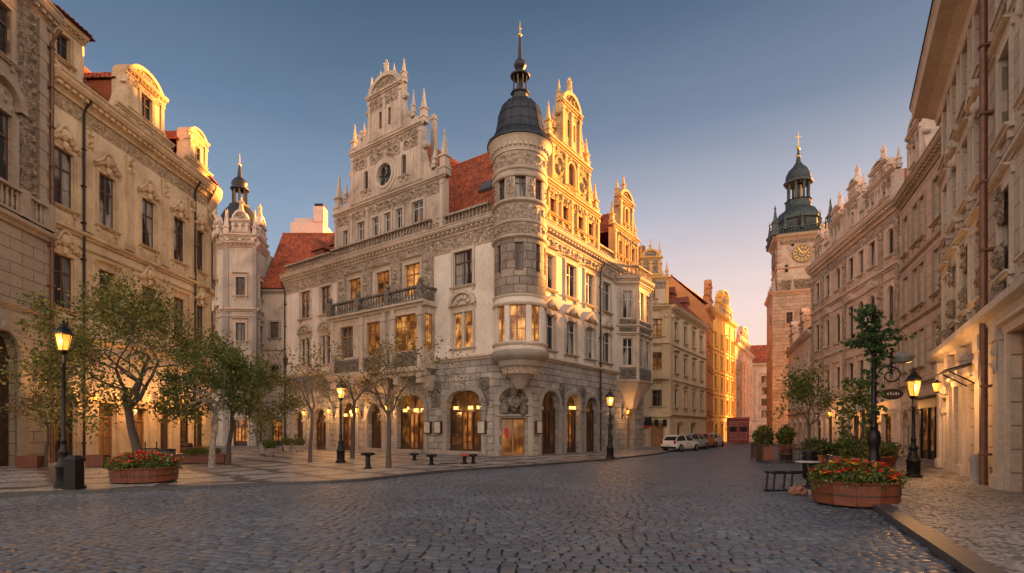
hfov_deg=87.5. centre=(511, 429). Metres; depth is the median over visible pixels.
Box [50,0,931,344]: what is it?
sky
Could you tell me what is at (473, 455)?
bollard
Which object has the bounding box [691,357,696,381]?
window
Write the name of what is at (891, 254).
window
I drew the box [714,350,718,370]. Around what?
window
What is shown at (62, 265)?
window
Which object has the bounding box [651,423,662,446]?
door
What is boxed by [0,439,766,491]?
pavement
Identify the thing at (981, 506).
paving stones
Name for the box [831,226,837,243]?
window
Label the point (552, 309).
window
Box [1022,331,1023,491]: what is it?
door
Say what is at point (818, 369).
window
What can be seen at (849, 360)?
window
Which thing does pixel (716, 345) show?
window
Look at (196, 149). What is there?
window
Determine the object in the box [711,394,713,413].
window
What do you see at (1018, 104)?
window
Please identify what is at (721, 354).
window
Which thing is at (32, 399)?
street tree
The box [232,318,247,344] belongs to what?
window
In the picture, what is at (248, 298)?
gabled tower house
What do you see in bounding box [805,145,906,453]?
rose gabled house
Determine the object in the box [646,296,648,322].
window
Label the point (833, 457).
flower planter
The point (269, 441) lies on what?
potted shrub
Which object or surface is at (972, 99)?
window
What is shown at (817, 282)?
window
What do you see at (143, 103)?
window
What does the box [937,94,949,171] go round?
window
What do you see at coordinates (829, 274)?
window
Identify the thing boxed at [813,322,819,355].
window
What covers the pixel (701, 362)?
window
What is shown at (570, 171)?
window
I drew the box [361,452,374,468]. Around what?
bollard
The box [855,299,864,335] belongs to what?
window
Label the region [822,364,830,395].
window
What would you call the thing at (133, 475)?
flower planter
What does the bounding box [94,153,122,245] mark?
window
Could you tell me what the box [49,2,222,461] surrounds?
baroque house
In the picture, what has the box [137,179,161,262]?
window
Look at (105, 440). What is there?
door
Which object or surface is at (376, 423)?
door
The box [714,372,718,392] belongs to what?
window
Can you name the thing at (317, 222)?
rooftop block
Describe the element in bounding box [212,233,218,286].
window
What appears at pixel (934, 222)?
window
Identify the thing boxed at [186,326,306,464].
street tree
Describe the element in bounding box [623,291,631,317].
window
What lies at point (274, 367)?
window
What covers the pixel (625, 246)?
window
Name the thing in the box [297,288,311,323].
window
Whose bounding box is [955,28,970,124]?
window
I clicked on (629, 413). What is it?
door
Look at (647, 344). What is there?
window
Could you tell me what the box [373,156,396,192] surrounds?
round window
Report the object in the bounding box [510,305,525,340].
window
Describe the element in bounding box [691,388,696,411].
window
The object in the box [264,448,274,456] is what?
flower planter
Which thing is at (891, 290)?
window
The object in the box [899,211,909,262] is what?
window
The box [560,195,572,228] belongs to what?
window
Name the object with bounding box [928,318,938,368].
window
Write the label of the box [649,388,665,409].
window
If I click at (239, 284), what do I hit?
window
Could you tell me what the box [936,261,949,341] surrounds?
window
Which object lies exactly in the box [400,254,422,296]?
window
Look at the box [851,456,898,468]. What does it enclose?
flower planter
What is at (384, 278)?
window
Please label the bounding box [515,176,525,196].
window
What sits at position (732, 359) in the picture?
window
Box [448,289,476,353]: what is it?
window
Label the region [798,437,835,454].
bushy shrub
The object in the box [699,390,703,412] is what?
window
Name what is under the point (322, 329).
window
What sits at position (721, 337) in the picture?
window
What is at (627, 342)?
window
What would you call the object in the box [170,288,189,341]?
window
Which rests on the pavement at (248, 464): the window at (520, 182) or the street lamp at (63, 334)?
the street lamp at (63, 334)
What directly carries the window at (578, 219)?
in the corner palace at (507, 262)
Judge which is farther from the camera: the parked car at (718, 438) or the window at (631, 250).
the parked car at (718, 438)
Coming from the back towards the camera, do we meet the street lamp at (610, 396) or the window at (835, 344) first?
the window at (835, 344)
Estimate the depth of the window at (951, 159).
20.64 m
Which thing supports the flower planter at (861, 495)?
on the cobblestones at (720, 494)
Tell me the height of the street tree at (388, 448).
6.206 m
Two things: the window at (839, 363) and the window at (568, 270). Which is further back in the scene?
the window at (839, 363)
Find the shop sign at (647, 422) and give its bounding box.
[643,416,651,427]
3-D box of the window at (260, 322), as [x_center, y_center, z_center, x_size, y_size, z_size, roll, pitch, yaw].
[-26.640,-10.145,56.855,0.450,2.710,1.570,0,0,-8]
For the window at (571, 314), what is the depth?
38.73 m
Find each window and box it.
[0,0,19,72]
[0,104,16,183]
[49,124,82,227]
[49,229,82,329]
[52,26,77,74]
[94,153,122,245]
[94,259,122,323]
[137,81,158,134]
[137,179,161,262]
[137,266,161,345]
[170,199,190,275]
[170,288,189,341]
[194,213,208,284]
[194,288,209,357]
[195,147,198,159]
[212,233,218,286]
[212,274,217,300]
[212,305,218,348]
[232,272,247,298]
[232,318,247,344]
[259,276,265,301]
[259,320,264,346]
[267,320,281,340]
[268,363,280,383]
[296,323,311,370]
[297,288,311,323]
[316,319,329,368]
[317,282,331,319]
[338,323,354,358]
[341,227,349,245]
[344,270,362,308]
[355,218,365,241]
[360,169,370,196]
[364,318,380,355]
[370,213,380,236]
[371,262,391,302]
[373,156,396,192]
[380,113,381,128]
[382,209,392,232]
[389,108,390,123]
[393,204,404,228]
[395,310,416,351]
[397,152,408,181]
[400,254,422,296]
[409,196,425,223]
[425,313,431,349]
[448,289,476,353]
[449,245,475,292]
[499,179,504,199]
[499,306,503,341]
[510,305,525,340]
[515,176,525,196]
[515,242,522,269]
[532,305,538,340]
[536,179,540,199]
[536,244,538,271]
[546,245,559,296]
[546,296,559,355]
[548,186,559,221]
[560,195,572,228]
[563,254,580,304]
[563,304,580,360]
[567,161,578,195]
[576,207,586,237]
[583,265,597,311]
[583,312,598,364]
[587,214,596,243]
[601,274,614,317]
[601,318,614,367]
[617,236,624,261]
[623,240,631,264]
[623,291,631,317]
[623,338,631,364]
[624,207,630,229]
[630,244,636,268]
[639,293,641,319]
[639,339,641,365]
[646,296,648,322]
[646,342,648,367]
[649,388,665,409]
[652,287,657,301]
[653,317,665,337]
[653,351,661,369]
[673,316,679,343]
[673,350,679,376]
[673,384,679,410]
[683,321,688,347]
[683,354,689,379]
[683,386,688,410]
[691,326,697,351]
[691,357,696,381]
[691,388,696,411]
[699,331,703,354]
[699,360,703,383]
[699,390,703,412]
[711,330,713,350]
[711,354,712,371]
[711,373,713,392]
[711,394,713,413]
[714,330,717,348]
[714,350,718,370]
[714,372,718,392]
[714,394,718,414]
[720,333,723,351]
[720,353,724,372]
[720,374,724,393]
[720,396,724,414]
[726,335,729,353]
[726,355,729,374]
[726,376,729,394]
[726,397,729,415]
[731,340,734,356]
[731,358,734,376]
[731,378,734,395]
[731,398,734,415]
[759,373,766,384]
[759,385,766,395]
[759,408,766,418]
[760,398,766,407]
[784,311,793,325]
[784,346,788,360]
[798,216,805,224]
[798,357,800,377]
[801,353,804,373]
[806,350,809,372]
[813,280,819,307]
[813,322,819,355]
[814,368,819,395]
[815,242,820,258]
[822,307,830,351]
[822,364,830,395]
[823,272,830,301]
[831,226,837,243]
[832,266,841,295]
[832,312,841,347]
[832,361,841,394]
[844,293,855,340]
[845,253,855,287]
[845,357,855,392]
[848,208,855,229]
[854,353,864,390]
[855,245,865,281]
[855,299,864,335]
[864,280,877,332]
[865,237,876,274]
[865,352,870,386]
[867,189,875,211]
[878,178,887,202]
[882,225,893,263]
[882,283,893,327]
[882,346,893,385]
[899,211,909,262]
[899,273,909,321]
[901,334,909,378]
[908,135,917,171]
[908,200,918,252]
[908,264,917,315]
[908,329,918,373]
[915,189,926,246]
[915,257,926,311]
[915,324,926,373]
[928,170,940,231]
[928,243,938,301]
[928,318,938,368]
[936,167,949,253]
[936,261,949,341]
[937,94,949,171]
[937,171,940,223]
[937,242,940,290]
[944,139,959,238]
[944,246,959,332]
[945,64,958,148]
[953,116,971,221]
[954,227,971,320]
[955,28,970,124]
[964,78,978,200]
[964,206,978,315]
[966,0,978,92]
[987,12,1014,158]
[987,160,1014,285]
[989,0,1010,33]
[1010,127,1023,273]
[1012,0,1023,116]
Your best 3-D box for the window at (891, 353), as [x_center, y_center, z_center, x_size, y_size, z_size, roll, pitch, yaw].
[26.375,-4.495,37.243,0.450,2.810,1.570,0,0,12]
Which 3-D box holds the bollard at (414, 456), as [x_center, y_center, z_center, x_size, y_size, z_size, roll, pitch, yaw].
[-5.300,1.440,29.000,0.541,0.420,0.527,0,0,0]
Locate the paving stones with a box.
[891,475,1023,572]
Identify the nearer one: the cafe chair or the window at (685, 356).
the cafe chair
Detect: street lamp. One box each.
[53,319,73,488]
[334,379,346,462]
[606,389,615,457]
[904,367,922,477]
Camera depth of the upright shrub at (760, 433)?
29.84 m
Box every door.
[0,336,9,465]
[99,403,111,457]
[134,408,143,450]
[160,411,167,448]
[180,409,187,444]
[259,443,265,453]
[297,413,302,442]
[371,406,380,447]
[501,418,524,454]
[627,413,629,448]
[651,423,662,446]
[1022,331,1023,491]
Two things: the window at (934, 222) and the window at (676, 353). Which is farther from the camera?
the window at (676, 353)
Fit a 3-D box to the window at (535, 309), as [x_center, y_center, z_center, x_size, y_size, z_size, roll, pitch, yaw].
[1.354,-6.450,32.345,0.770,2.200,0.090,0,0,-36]
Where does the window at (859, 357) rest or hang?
in the rose gabled house at (855, 263)
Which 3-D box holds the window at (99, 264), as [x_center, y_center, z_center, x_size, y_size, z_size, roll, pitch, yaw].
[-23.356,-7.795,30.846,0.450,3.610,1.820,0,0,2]
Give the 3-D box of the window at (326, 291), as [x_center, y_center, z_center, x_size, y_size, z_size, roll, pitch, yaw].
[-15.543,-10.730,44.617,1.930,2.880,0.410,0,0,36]
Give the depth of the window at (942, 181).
22.60 m
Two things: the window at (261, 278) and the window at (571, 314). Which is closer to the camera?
the window at (571, 314)
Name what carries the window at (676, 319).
in the cream corner house at (674, 396)
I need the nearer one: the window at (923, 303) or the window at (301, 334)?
the window at (923, 303)
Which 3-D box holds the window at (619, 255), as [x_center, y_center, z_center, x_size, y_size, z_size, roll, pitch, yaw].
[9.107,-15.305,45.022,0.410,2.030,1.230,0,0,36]
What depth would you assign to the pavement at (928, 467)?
22.61 m
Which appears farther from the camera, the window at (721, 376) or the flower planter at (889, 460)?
the window at (721, 376)
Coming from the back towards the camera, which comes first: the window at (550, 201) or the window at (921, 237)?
the window at (550, 201)
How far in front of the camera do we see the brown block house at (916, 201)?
31.52 m
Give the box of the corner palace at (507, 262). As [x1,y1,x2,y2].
[279,27,654,455]
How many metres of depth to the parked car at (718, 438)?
53.85 m
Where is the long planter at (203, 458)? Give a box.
[176,453,232,462]
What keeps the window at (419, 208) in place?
in the corner palace at (507, 262)
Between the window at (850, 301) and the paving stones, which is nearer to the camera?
the paving stones
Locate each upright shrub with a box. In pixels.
[749,425,778,446]
[776,423,798,446]
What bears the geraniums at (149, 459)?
in the flower planter at (133, 475)
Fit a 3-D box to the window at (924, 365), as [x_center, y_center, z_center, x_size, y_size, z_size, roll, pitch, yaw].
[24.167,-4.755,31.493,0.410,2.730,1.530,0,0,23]
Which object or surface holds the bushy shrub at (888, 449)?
in the flower planter at (889, 460)
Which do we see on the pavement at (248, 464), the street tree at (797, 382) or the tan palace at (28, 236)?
the tan palace at (28, 236)
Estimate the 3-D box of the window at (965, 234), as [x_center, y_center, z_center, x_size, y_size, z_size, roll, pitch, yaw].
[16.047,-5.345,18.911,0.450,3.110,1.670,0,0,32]
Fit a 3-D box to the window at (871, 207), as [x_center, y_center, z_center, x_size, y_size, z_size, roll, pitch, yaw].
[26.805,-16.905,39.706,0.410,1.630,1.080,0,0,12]
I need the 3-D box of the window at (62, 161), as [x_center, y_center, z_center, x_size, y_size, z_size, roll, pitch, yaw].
[-23.414,-13.344,27.993,0.575,5.288,2.000,0,0,2]
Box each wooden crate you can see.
[15,455,43,467]
[85,455,109,466]
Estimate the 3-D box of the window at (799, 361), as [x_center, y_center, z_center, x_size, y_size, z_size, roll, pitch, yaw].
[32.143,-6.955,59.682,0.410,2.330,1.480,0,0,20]
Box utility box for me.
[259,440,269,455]
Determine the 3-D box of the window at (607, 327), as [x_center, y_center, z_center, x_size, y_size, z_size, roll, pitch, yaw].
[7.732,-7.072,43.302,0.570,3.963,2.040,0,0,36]
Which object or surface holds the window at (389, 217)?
in the corner palace at (507, 262)
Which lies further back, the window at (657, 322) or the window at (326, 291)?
the window at (657, 322)
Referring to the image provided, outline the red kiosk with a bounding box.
[727,417,749,442]
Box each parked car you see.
[661,435,698,451]
[680,433,708,448]
[693,433,715,447]
[708,433,723,446]
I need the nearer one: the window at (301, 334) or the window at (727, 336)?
the window at (301, 334)
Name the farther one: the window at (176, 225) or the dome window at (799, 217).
the dome window at (799, 217)
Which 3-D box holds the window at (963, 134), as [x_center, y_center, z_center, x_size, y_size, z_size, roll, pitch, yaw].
[16.047,-9.145,18.911,0.450,3.110,1.670,0,0,32]
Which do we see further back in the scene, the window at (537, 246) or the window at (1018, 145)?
the window at (537, 246)
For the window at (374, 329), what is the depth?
39.70 m
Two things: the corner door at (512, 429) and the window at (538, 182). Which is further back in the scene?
the corner door at (512, 429)
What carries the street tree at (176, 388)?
on the pavement at (248, 464)
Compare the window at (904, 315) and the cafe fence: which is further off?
the window at (904, 315)
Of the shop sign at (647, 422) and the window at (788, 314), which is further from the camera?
the window at (788, 314)
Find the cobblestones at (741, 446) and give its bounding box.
[699,441,777,448]
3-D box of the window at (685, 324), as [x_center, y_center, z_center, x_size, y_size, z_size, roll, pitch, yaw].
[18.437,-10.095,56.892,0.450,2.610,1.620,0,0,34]
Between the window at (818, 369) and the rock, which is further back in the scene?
the window at (818, 369)
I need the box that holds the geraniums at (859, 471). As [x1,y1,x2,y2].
[806,457,912,490]
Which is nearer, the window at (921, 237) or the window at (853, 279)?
the window at (921, 237)
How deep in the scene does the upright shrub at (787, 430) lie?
29.60 m
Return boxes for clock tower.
[764,131,831,441]
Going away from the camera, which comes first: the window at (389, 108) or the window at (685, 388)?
the window at (389, 108)
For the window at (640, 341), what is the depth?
45.88 m
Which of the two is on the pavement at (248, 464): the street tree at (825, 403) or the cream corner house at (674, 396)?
the cream corner house at (674, 396)
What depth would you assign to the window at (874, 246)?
40.22 m
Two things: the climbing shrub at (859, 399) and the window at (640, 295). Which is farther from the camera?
the window at (640, 295)
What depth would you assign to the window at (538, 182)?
32.61 m
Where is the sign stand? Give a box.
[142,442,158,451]
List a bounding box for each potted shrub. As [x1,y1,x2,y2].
[260,437,278,448]
[280,436,292,446]
[292,436,306,446]
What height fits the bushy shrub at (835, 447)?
1.016 m
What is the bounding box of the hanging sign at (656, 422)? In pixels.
[654,419,658,425]
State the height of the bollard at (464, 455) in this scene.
0.520 m
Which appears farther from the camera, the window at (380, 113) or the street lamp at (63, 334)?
the window at (380, 113)
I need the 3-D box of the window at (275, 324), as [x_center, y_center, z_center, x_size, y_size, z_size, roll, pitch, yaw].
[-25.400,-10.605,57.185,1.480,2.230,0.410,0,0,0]
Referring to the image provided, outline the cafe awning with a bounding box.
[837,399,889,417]
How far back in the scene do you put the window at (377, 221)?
40.87 m
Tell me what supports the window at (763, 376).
in the closing house at (759, 353)
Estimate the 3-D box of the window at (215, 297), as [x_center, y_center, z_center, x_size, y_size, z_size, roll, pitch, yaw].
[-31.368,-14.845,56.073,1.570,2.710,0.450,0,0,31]
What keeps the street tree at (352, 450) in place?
on the pavement at (248, 464)
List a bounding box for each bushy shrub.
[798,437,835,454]
[824,437,850,455]
[849,438,907,458]
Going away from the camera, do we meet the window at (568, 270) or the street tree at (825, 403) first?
the street tree at (825, 403)
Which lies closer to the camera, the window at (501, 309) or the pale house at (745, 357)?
the window at (501, 309)
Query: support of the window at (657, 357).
in the cream corner house at (674, 396)
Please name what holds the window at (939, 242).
in the brown block house at (916, 201)
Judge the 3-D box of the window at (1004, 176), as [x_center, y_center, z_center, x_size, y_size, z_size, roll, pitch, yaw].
[13.274,-5.345,14.394,0.450,3.110,1.670,0,0,32]
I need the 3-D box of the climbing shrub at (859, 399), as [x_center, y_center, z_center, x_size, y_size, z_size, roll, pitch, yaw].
[10.700,0.006,16.619,1.366,3.374,1.291,0,0,0]
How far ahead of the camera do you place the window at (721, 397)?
75.50 m
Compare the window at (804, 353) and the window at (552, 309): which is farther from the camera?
the window at (804, 353)
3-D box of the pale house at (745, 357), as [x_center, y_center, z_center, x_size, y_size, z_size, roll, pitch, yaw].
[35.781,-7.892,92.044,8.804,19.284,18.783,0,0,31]
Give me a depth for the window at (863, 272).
42.07 m
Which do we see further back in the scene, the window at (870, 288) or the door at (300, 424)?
the door at (300, 424)
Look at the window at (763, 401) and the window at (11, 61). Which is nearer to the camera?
the window at (11, 61)
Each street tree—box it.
[0,265,247,455]
[0,378,85,466]
[143,335,278,467]
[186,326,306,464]
[266,333,354,462]
[287,329,418,457]
[306,328,469,467]
[764,354,828,446]
[781,379,841,438]
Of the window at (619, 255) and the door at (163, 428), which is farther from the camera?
the window at (619, 255)
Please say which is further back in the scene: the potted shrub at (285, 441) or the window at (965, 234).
the potted shrub at (285, 441)
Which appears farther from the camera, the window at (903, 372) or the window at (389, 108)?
the window at (389, 108)
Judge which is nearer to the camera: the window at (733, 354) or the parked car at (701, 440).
the parked car at (701, 440)
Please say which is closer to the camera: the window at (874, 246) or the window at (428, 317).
the window at (428, 317)
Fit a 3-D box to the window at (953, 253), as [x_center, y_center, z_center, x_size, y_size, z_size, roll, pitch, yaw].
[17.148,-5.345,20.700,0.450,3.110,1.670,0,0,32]
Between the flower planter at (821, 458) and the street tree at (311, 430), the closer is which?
the flower planter at (821, 458)
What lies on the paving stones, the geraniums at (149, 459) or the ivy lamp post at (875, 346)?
the ivy lamp post at (875, 346)
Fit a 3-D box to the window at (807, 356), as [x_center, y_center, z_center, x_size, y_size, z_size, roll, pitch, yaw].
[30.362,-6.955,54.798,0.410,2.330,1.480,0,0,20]
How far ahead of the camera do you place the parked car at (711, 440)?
50.82 m
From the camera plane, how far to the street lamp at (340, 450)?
26.90 m
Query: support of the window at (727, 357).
in the golden house at (725, 326)
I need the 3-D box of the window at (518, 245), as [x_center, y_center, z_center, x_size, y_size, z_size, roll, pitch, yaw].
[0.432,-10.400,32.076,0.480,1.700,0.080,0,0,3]
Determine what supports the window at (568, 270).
in the corner palace at (507, 262)
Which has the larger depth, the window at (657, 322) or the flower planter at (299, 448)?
the window at (657, 322)
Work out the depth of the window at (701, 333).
62.15 m
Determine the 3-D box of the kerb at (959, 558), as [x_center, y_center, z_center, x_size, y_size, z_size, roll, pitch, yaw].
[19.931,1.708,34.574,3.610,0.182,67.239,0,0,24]
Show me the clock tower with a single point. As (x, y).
(794, 228)
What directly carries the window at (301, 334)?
in the corner palace at (507, 262)
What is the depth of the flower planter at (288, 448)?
40.27 m
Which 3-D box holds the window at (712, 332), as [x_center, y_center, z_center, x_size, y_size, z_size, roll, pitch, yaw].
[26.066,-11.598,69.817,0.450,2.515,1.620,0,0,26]
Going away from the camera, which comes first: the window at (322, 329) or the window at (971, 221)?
the window at (971, 221)
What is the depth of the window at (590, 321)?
41.08 m
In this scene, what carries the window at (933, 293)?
in the brown block house at (916, 201)
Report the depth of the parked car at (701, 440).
47.75 m
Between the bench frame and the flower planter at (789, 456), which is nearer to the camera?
the bench frame
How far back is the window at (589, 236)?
40.87 m
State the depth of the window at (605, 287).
43.59 m
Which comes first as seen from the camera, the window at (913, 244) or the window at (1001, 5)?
the window at (1001, 5)
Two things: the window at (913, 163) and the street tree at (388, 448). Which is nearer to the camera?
the street tree at (388, 448)
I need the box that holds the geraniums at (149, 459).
[99,449,184,472]
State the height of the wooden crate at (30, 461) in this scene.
0.510 m
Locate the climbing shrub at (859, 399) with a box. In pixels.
[833,377,880,463]
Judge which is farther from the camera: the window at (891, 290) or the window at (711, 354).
the window at (711, 354)
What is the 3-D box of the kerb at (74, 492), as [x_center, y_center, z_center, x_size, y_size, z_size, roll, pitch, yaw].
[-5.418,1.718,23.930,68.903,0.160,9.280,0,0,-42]
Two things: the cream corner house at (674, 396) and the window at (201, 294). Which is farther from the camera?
the cream corner house at (674, 396)
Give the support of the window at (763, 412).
in the closing house at (759, 353)
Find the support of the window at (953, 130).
in the house at (968, 92)
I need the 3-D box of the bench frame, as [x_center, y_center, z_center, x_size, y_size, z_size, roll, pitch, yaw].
[7.940,1.456,15.310,1.680,0.533,0.480,0,0,0]
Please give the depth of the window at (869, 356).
40.51 m
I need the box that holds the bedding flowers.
[180,445,221,455]
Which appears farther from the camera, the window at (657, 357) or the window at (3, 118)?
the window at (657, 357)
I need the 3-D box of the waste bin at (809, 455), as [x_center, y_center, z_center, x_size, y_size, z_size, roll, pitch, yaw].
[10.600,1.210,19.000,0.560,1.020,0.551,0,0,0]
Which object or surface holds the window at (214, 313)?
in the baroque house at (137, 189)
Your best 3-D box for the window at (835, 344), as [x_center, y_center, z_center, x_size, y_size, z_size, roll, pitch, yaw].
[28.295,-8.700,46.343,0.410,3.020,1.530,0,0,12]
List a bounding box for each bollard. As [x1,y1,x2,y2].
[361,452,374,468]
[409,453,418,460]
[426,454,436,464]
[459,453,469,463]
[470,453,477,463]
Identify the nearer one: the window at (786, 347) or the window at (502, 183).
the window at (502, 183)
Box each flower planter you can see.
[106,465,179,483]
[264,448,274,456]
[283,445,291,451]
[295,445,303,451]
[779,447,791,459]
[810,479,903,507]
[818,455,828,465]
[830,455,843,464]
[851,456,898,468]
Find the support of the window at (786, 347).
in the clock tower
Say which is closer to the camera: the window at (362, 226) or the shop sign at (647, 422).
the window at (362, 226)
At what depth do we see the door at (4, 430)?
24.51 m
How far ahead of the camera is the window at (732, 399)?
80.31 m
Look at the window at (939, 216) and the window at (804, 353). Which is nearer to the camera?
the window at (939, 216)
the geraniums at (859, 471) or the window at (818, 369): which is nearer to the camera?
the geraniums at (859, 471)
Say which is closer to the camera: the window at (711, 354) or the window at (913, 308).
the window at (913, 308)
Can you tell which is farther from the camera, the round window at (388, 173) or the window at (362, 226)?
the window at (362, 226)
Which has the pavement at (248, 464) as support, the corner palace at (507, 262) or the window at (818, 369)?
the corner palace at (507, 262)
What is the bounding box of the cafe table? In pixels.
[795,461,819,486]
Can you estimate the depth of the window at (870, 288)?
39.94 m
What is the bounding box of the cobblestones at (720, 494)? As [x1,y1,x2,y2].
[0,448,955,572]
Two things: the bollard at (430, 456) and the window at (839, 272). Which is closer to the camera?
the bollard at (430, 456)
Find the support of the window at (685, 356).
in the cream corner house at (674, 396)
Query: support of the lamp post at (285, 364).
on the pavement at (248, 464)
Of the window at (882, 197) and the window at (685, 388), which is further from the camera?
the window at (685, 388)
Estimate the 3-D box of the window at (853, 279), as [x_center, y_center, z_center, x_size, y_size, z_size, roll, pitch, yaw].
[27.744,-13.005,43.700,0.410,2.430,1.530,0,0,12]
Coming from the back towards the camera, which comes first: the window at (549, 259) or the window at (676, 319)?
the window at (676, 319)
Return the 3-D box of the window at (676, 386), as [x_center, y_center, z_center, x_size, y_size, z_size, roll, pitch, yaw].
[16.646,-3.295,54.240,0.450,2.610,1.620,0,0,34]
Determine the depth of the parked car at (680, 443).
42.74 m
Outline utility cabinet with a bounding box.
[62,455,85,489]
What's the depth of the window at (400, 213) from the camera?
39.29 m
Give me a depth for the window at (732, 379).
80.27 m
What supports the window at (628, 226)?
in the corner palace at (507, 262)
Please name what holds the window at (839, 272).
in the rose gabled house at (855, 263)
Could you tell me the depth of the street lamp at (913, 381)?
18.21 m
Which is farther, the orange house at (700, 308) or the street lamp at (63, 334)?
the orange house at (700, 308)
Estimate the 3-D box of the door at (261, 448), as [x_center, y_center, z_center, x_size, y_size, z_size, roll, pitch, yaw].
[-15.900,1.170,34.193,0.520,0.720,0.015,0,0,0]
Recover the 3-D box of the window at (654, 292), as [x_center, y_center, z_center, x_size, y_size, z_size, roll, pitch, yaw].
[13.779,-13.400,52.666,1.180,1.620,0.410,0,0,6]
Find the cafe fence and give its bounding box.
[751,442,806,463]
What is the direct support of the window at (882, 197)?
in the rose gabled house at (855, 263)
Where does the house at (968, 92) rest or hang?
on the pavement at (928, 467)
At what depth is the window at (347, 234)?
42.95 m
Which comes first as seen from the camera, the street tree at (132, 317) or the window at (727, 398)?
the street tree at (132, 317)
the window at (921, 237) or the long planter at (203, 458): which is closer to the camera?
the long planter at (203, 458)
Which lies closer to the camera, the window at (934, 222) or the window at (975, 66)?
the window at (975, 66)
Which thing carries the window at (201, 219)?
in the baroque house at (137, 189)
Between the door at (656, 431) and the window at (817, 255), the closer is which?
the window at (817, 255)
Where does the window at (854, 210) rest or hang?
in the rose gabled house at (855, 263)
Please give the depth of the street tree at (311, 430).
27.44 m
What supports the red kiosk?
on the cobblestones at (741, 446)
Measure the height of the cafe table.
0.770 m
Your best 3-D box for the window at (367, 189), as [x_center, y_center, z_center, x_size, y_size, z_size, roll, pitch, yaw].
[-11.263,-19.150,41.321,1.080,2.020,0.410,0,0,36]
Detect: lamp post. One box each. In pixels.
[282,355,288,450]
[839,297,915,462]
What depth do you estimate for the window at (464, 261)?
35.92 m
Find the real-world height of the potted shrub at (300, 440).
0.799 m
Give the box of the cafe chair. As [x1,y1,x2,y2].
[781,446,792,462]
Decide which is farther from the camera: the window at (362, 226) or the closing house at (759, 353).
the closing house at (759, 353)
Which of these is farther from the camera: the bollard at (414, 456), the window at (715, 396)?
the window at (715, 396)
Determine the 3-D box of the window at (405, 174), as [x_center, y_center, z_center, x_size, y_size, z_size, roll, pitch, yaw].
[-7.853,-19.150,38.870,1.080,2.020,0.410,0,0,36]
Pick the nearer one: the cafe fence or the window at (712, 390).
the cafe fence
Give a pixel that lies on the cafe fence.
(766, 452)
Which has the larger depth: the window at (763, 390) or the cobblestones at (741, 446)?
the window at (763, 390)
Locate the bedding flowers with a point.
(202, 450)
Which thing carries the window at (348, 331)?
in the corner palace at (507, 262)
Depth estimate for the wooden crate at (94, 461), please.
23.76 m
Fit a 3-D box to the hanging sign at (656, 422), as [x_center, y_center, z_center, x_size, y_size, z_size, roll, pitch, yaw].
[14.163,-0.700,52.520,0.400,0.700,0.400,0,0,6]
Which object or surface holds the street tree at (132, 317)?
on the pavement at (248, 464)
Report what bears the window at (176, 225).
in the baroque house at (137, 189)
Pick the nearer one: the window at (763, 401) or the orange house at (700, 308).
the orange house at (700, 308)
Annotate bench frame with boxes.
[763,471,814,490]
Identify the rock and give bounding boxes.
[788,484,807,495]
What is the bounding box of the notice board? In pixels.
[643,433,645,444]
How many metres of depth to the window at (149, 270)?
34.06 m
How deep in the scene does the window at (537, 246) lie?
32.52 m
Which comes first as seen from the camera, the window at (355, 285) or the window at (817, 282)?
the window at (355, 285)
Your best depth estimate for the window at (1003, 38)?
14.29 m
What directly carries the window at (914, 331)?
in the brown block house at (916, 201)
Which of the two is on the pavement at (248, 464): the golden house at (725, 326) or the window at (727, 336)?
the golden house at (725, 326)
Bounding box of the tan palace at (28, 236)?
[0,0,64,465]
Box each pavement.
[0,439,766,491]
[773,442,1023,565]
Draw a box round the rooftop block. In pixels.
[290,203,332,232]
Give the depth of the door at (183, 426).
37.97 m
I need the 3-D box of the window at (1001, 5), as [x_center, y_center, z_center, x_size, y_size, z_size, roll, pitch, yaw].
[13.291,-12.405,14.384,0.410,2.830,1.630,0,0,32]
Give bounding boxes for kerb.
[0,449,686,496]
[773,443,1007,572]
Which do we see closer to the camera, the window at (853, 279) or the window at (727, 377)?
the window at (853, 279)
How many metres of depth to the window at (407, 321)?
37.58 m
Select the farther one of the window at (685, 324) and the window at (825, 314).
the window at (685, 324)
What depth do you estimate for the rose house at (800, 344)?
58.96 m
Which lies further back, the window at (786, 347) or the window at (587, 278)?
the window at (786, 347)
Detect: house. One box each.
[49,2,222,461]
[212,154,333,445]
[638,239,709,446]
[669,274,715,432]
[682,283,737,440]
[736,326,754,438]
[750,345,766,438]
[785,308,811,444]
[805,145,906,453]
[891,117,940,459]
[909,0,1023,491]
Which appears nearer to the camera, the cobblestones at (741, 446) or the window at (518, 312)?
the window at (518, 312)
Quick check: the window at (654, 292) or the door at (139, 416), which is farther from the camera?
the window at (654, 292)

